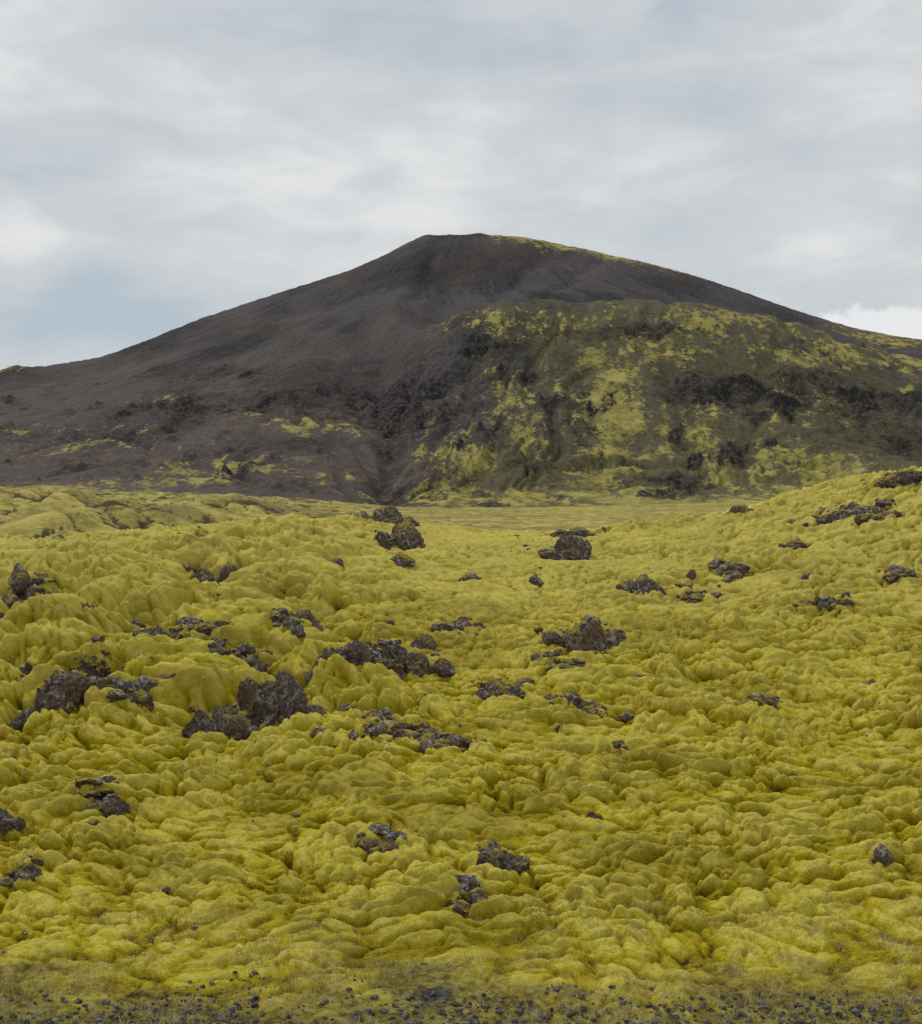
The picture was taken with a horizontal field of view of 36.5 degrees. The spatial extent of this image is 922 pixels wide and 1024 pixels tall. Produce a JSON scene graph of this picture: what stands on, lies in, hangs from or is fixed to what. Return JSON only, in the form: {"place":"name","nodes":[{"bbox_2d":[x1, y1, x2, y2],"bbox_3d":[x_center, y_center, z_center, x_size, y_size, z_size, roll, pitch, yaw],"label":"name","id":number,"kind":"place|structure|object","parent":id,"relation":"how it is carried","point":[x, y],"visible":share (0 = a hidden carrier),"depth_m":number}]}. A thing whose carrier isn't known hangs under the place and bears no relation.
{"place":"outdoors","nodes":[
{"label":"outdoors","id":0,"kind":"place"},
{"bbox_2d":[0,485,765,538],"bbox_3d":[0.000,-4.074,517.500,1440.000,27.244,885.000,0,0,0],"label":"moss plain","id":1,"kind":"structure","parent":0,"point":[34,511],"depth_m":342.40},
{"bbox_2d":[0,466,921,1023],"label":"mossy lava field","id":2,"kind":"structure","parent":0,"point":[684,786],"depth_m":23.04},
{"bbox_2d":[0,807,25,836],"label":"lava rock","id":3,"kind":"object","parent":2,"relation":"on","point":[9,822],"visible":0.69,"depth_m":20.34},
{"bbox_2d":[6,563,35,600],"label":"lava rock","id":4,"kind":"object","parent":2,"relation":"on","point":[19,579],"visible":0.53,"depth_m":39.78},
{"bbox_2d":[20,863,42,881],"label":"lava rock","id":5,"kind":"object","parent":2,"relation":"on","point":[33,869],"visible":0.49,"depth_m":18.07},
{"bbox_2d":[7,669,94,732],"bbox_3d":[-7.941,3.839,27.210,1.619,1.629,1.111,0,0,0],"label":"lava rock","id":6,"kind":"object","parent":2,"relation":"on","point":[59,690],"visible":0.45,"depth_m":26.88},
{"bbox_2d":[51,534,64,538],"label":"lava rock","id":7,"kind":"object","parent":2,"relation":"on","point":[60,535],"visible":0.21,"depth_m":61.96},
{"bbox_2d":[81,602,97,609],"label":"lava rock","id":8,"kind":"object","parent":2,"relation":"on","point":[93,606],"visible":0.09,"depth_m":37.59},
{"bbox_2d":[89,676,97,681],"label":"lava rock","id":9,"kind":"object","parent":2,"relation":"on","point":[93,678],"visible":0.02,"depth_m":29.69},
{"bbox_2d":[88,819,99,824],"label":"lava rock","id":10,"kind":"object","parent":2,"relation":"on","point":[93,822],"visible":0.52,"depth_m":20.44},
{"bbox_2d":[85,798,132,817],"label":"lava rock","id":11,"kind":"object","parent":2,"relation":"on","point":[107,808],"visible":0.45,"depth_m":21.55},
{"bbox_2d":[94,675,154,710],"bbox_3d":[-6.598,3.572,27.335,1.311,0.764,0.749,0,0,0],"label":"lava rock","id":12,"kind":"object","parent":2,"relation":"on","point":[141,695],"visible":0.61,"depth_m":27.18},
{"bbox_2d":[132,624,173,638],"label":"lava rock","id":13,"kind":"object","parent":2,"relation":"on","point":[159,630],"visible":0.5,"depth_m":32.25},
{"bbox_2d":[157,674,171,678],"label":"lava rock","id":14,"kind":"object","parent":2,"relation":"on","point":[164,676],"visible":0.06,"depth_m":28.88},
{"bbox_2d":[180,562,190,570],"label":"lava rock","id":15,"kind":"object","parent":2,"relation":"on","point":[186,566],"visible":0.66,"depth_m":45.85},
{"bbox_2d":[192,561,238,582],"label":"lava rock","id":16,"kind":"object","parent":2,"relation":"on","point":[227,569],"visible":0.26,"depth_m":43.94},
{"bbox_2d":[182,704,257,740],"bbox_3d":[-4.443,4.282,26.189,1.536,1.312,0.704,0,0,9],"label":"lava rock","id":17,"kind":"object","parent":2,"relation":"on","point":[229,721],"visible":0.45,"depth_m":26.04},
{"bbox_2d":[242,650,267,671],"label":"lava rock","id":18,"kind":"object","parent":2,"relation":"on","point":[253,660],"visible":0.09,"depth_m":31.65},
{"bbox_2d":[236,669,308,726],"bbox_3d":[-3.665,4.050,26.876,1.504,2.065,0.951,0,0,22],"label":"lava rock","id":19,"kind":"object","parent":2,"relation":"on","point":[282,697],"visible":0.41,"depth_m":26.64},
{"bbox_2d":[290,625,305,638],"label":"lava rock","id":20,"kind":"object","parent":2,"relation":"on","point":[297,631],"visible":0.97,"depth_m":34.08},
{"bbox_2d":[304,668,312,684],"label":"lava rock","id":21,"kind":"object","parent":2,"relation":"on","point":[308,675],"visible":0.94,"depth_m":29.82},
{"bbox_2d":[332,558,343,567],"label":"lava rock","id":22,"kind":"object","parent":2,"relation":"on","point":[339,561],"visible":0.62,"depth_m":45.26},
{"bbox_2d":[314,639,405,679],"bbox_3d":[-2.215,3.344,30.775,2.009,1.131,0.819,0,0,-11],"label":"lava rock","id":23,"kind":"object","parent":2,"relation":"on","point":[356,653],"visible":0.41,"depth_m":30.52},
{"bbox_2d":[359,839,398,854],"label":"lava rock","id":24,"kind":"object","parent":2,"relation":"on","point":[366,845],"visible":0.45,"depth_m":19.14},
{"bbox_2d":[354,505,419,526],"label":"lava rock","id":25,"kind":"object","parent":2,"relation":"on","point":[390,514],"visible":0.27,"depth_m":61.45},
{"bbox_2d":[387,619,394,625],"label":"lava rock","id":26,"kind":"object","parent":2,"relation":"on","point":[390,621],"visible":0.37,"depth_m":36.71},
{"bbox_2d":[373,522,425,550],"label":"lava rock","id":27,"kind":"object","parent":2,"relation":"on","point":[403,536],"visible":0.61,"depth_m":51.41},
{"bbox_2d":[390,552,414,567],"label":"lava rock","id":28,"kind":"object","parent":2,"relation":"on","point":[401,559],"visible":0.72,"depth_m":47.05},
{"bbox_2d":[378,640,455,677],"bbox_3d":[-0.970,3.522,31.256,1.843,1.349,0.929,0,0,0],"label":"lava rock","id":29,"kind":"object","parent":2,"relation":"on","point":[414,664],"visible":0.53,"depth_m":30.94},
{"bbox_2d":[410,633,435,650],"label":"lava rock","id":30,"kind":"object","parent":2,"relation":"on","point":[424,641],"visible":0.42,"depth_m":34.27},
{"bbox_2d":[440,735,473,749],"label":"lava rock","id":31,"kind":"object","parent":2,"relation":"on","point":[457,741],"visible":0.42,"depth_m":24.77},
{"bbox_2d":[445,618,474,630],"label":"lava rock","id":32,"kind":"object","parent":2,"relation":"on","point":[460,624],"visible":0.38,"depth_m":36.08},
{"bbox_2d":[0,469,920,1010],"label":"lava rubble","id":33,"kind":"object","parent":2,"relation":"on","point":[426,735],"visible":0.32,"depth_m":28.95},
{"bbox_2d":[0,889,921,1023],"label":"dry grass","id":34,"kind":"structure","parent":2,"relation":"on","point":[508,960],"depth_m":14.86},
{"bbox_2d":[0,971,921,1023],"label":"gravel","id":35,"kind":"structure","parent":2,"relation":"on","point":[474,1020],"depth_m":13.91},
{"bbox_2d":[459,572,482,580],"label":"lava rock","id":36,"kind":"object","parent":2,"relation":"on","point":[469,576],"visible":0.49,"depth_m":44.71},
{"bbox_2d":[474,684,527,699],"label":"lava rock","id":37,"kind":"object","parent":2,"relation":"on","point":[485,693],"visible":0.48,"depth_m":28.94},
{"bbox_2d":[476,850,530,873],"bbox_3d":[0.538,4.646,18.196,0.755,0.478,0.476,0,0,0],"label":"lava rock","id":38,"kind":"object","parent":2,"relation":"on","point":[518,864],"visible":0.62,"depth_m":18.12},
{"bbox_2d":[528,573,543,586],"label":"lava rock","id":39,"kind":"object","parent":2,"relation":"on","point":[535,579],"visible":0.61,"depth_m":44.61},
{"bbox_2d":[554,663,571,668],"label":"lava rock","id":40,"kind":"object","parent":2,"relation":"on","point":[563,665],"visible":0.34,"depth_m":31.62},
{"bbox_2d":[537,535,591,560],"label":"lava rock","id":41,"kind":"object","parent":2,"relation":"on","point":[571,547],"visible":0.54,"depth_m":50.77},
{"bbox_2d":[546,526,597,536],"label":"lava rock","id":42,"kind":"object","parent":2,"relation":"on","point":[581,531],"visible":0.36,"depth_m":61.46},
{"bbox_2d":[560,693,599,714],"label":"lava rock","id":43,"kind":"object","parent":2,"relation":"on","point":[590,709],"visible":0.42,"depth_m":27.61},
{"bbox_2d":[541,617,620,653],"bbox_3d":[2.888,3.289,33.695,1.969,1.549,1.114,0,0,0],"label":"lava rock","id":44,"kind":"object","parent":2,"relation":"on","point":[592,635],"visible":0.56,"depth_m":33.44},
{"bbox_2d":[586,811,602,819],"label":"lava rock","id":45,"kind":"object","parent":2,"relation":"on","point":[593,814],"visible":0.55,"depth_m":20.77},
{"bbox_2d":[615,573,665,595],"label":"lava rock","id":46,"kind":"object","parent":2,"relation":"on","point":[642,583],"visible":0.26,"depth_m":42.82},
{"bbox_2d":[686,569,695,579],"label":"lava rock","id":47,"kind":"object","parent":2,"relation":"on","point":[691,574],"visible":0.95,"depth_m":43.88},
{"bbox_2d":[721,571,743,582],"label":"lava rock","id":48,"kind":"object","parent":2,"relation":"on","point":[733,576],"visible":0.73,"depth_m":43.58},
{"bbox_2d":[725,505,753,514],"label":"lava rock","id":49,"kind":"object","parent":2,"relation":"on","point":[735,509],"visible":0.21,"depth_m":61.83},
{"bbox_2d":[753,697,765,705],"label":"lava rock","id":50,"kind":"object","parent":2,"relation":"on","point":[760,701],"visible":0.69,"depth_m":27.86},
{"bbox_2d":[797,573,810,580],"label":"lava rock","id":51,"kind":"object","parent":2,"relation":"on","point":[804,576],"visible":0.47,"depth_m":43.23},
{"bbox_2d":[810,514,827,518],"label":"lava rock","id":52,"kind":"object","parent":2,"relation":"on","point":[818,516],"visible":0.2,"depth_m":53.57},
{"bbox_2d":[815,506,882,525],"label":"lava rock","id":53,"kind":"object","parent":2,"relation":"on","point":[840,514],"visible":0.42,"depth_m":52.53},
{"bbox_2d":[854,509,901,524],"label":"lava rock","id":54,"kind":"object","parent":2,"relation":"on","point":[859,519],"visible":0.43,"depth_m":50.73},
{"bbox_2d":[871,843,892,867],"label":"lava rock","id":55,"kind":"object","parent":2,"relation":"on","point":[882,854],"visible":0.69,"depth_m":18.08},
{"bbox_2d":[873,469,921,488],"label":"lava rock","id":56,"kind":"object","parent":2,"relation":"on","point":[903,477],"visible":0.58,"depth_m":56.86},
{"bbox_2d":[882,566,916,583],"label":"lava rock","id":57,"kind":"object","parent":2,"relation":"on","point":[893,577],"visible":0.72,"depth_m":42.53},
{"bbox_2d":[0,233,921,507],"bbox_3d":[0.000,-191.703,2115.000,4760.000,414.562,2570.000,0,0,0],"label":"volcanic mountain","id":58,"kind":"structure","parent":0,"point":[462,371],"depth_m":1222.39},
{"bbox_2d":[0,0,921,369],"label":"sky","id":59,"kind":"structure","parent":0,"point":[166,165]}
]}

